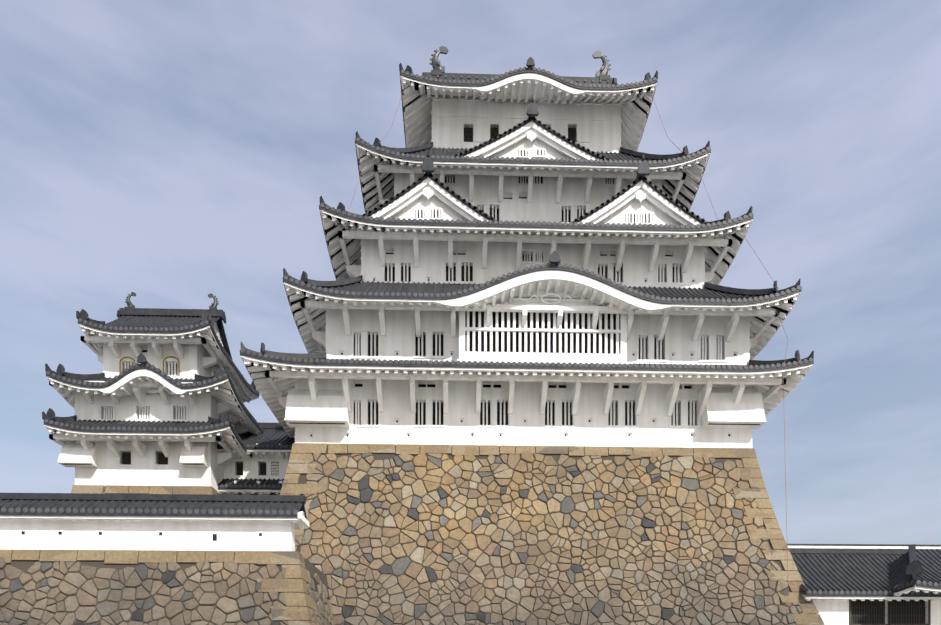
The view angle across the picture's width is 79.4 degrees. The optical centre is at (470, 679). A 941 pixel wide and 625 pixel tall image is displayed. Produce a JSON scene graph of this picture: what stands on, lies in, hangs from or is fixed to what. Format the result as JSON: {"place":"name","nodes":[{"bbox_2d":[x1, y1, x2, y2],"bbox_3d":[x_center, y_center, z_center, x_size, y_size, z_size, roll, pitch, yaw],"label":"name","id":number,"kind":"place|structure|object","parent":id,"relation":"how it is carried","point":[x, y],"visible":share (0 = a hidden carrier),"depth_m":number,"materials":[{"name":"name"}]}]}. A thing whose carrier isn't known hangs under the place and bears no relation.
{"place":"outdoors","nodes":[
{"label":"outdoors","id":0,"kind":"place"},
{"bbox_2d":[49,332,248,494],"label":"turret walls","id":1,"kind":"structure","parent":0,"point":[156,461],"depth_m":35.10,"materials":[{"name":"white paint"}]},
{"bbox_2d":[42,292,263,459],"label":"turret roofs","id":2,"kind":"structure","parent":1,"relation":"attached to","point":[131,321],"depth_m":34.70,"materials":[{"name":"grey tile"}]},
{"bbox_2d":[224,443,289,494],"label":"gallery walls","id":3,"kind":"structure","parent":0,"point":[267,466],"depth_m":37.24,"materials":[{"name":"white paint"}]},
{"bbox_2d":[0,0,940,544],"label":"sky","id":4,"kind":"structure","parent":0,"point":[173,154],"materials":[{"name":"blue"}]},
{"bbox_2d":[280,443,824,624],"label":"keep stone base","id":5,"kind":"object","parent":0,"point":[297,473],"visible":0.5,"depth_m":31.96,"materials":[{"name":"beige stone"}]},
{"bbox_2d":[265,95,785,447],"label":"castle keep walls","id":6,"kind":"structure","parent":5,"relation":"on","point":[456,408],"depth_m":32.80,"materials":[{"name":"white paint"}]},
{"bbox_2d":[217,422,294,493],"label":"corridor roofs","id":7,"kind":"structure","parent":6,"relation":"attached to","point":[272,437],"depth_m":36.52,"materials":[{"name":"grey tile"}]},
{"bbox_2d":[240,342,813,437],"bbox_3d":[2.913,-17.517,43.206,31.079,2.156,25.563,0,0,-2],"label":"roof tier","id":8,"kind":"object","parent":6,"relation":"attached to","point":[794,371],"depth_m":30.74,"materials":[{"name":"paint"}]},
{"bbox_2d":[399,57,657,150],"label":"top roof","id":9,"kind":"structure","parent":6,"relation":"on","point":[635,99],"depth_m":37.40,"materials":[{"name":"paint"}]},
{"bbox_2d":[429,46,610,79],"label":"roof ornaments","id":10,"kind":"object","parent":9,"relation":"on","point":[439,69],"visible":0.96,"depth_m":43.07,"materials":[{"name":"paint"}]},
{"bbox_2d":[355,94,710,213],"bbox_3d":[3.648,-33.806,43.226,21.750,5.338,17.700,0,0,-2],"label":"roof tier","id":11,"kind":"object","parent":6,"relation":"attached to","point":[531,142],"depth_m":35.26,"materials":[{"name":"paint"}]},
{"bbox_2d":[319,151,752,284],"bbox_3d":[3.498,-27.595,43.222,24.450,5.078,23.100,0,0,-2],"label":"roof tier","id":12,"kind":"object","parent":6,"relation":"attached to","point":[641,204],"depth_m":32.48,"materials":[{"name":"paint"}]},
{"bbox_2d":[283,251,801,359],"bbox_3d":[3.725,-21.930,43.141,28.300,3.690,25.286,0,0,-2],"label":"roof tier","id":13,"kind":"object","parent":6,"relation":"attached to","point":[597,288],"depth_m":31.07,"materials":[{"name":"paint"}]},
{"bbox_2d":[348,87,788,607],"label":"lightning wires","id":14,"kind":"object","parent":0,"point":[776,310],"visible":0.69,"depth_m":31.36,"materials":[{"name":"grey metal"}]},
{"label":"ground","id":15,"kind":"structure","parent":0,"visible":0},
{"bbox_2d":[0,557,289,624],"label":"stone wall blocks","id":16,"kind":"structure","parent":15,"relation":"on","point":[173,608],"depth_m":24.22,"materials":[{"name":"beige stone"}]},
{"bbox_2d":[71,485,220,494],"bbox_3d":[-20.396,-5.058,39.286,11.715,13.805,11.875,0,0,-2],"label":"stone base","id":17,"kind":"object","parent":15,"relation":"on","point":[113,489],"visible":0.04,"depth_m":34.96,"materials":[{"name":"beige stone"}]},
{"bbox_2d":[0,549,332,624],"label":"stone wall mortar","id":18,"kind":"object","parent":15,"relation":"on","point":[298,569],"visible":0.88,"depth_m":24.50,"materials":[{"name":"stone"}]},
{"bbox_2d":[0,519,294,550],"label":"plaster wall","id":19,"kind":"structure","parent":18,"relation":"on","point":[24,534],"depth_m":24.73,"materials":[{"name":"paint"}]},
{"bbox_2d":[0,493,308,529],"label":"roof","id":20,"kind":"structure","parent":19,"relation":"on","point":[139,507],"depth_m":24.49,"materials":[{"name":"tile"}]},
{"bbox_2d":[307,573,334,624],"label":"wall stone blocks","id":21,"kind":"structure","parent":15,"relation":"on","point":[322,614],"depth_m":27.59,"materials":[{"name":"beige stone"}]},
{"bbox_2d":[291,451,802,624],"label":"keep stone blocks","id":22,"kind":"structure","parent":15,"relation":"on","point":[502,473],"depth_m":31.47,"materials":[{"name":"beige stone"}]},
{"bbox_2d":[812,599,940,624],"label":"yagura walls","id":23,"kind":"structure","parent":15,"relation":"on","point":[874,612],"depth_m":31.53,"materials":[{"name":"white paint"}]},
{"bbox_2d":[787,544,940,600],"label":"tiled roof","id":24,"kind":"structure","parent":23,"relation":"on","point":[872,572],"depth_m":31.91,"materials":[{"name":"grey tile"}]}
]}

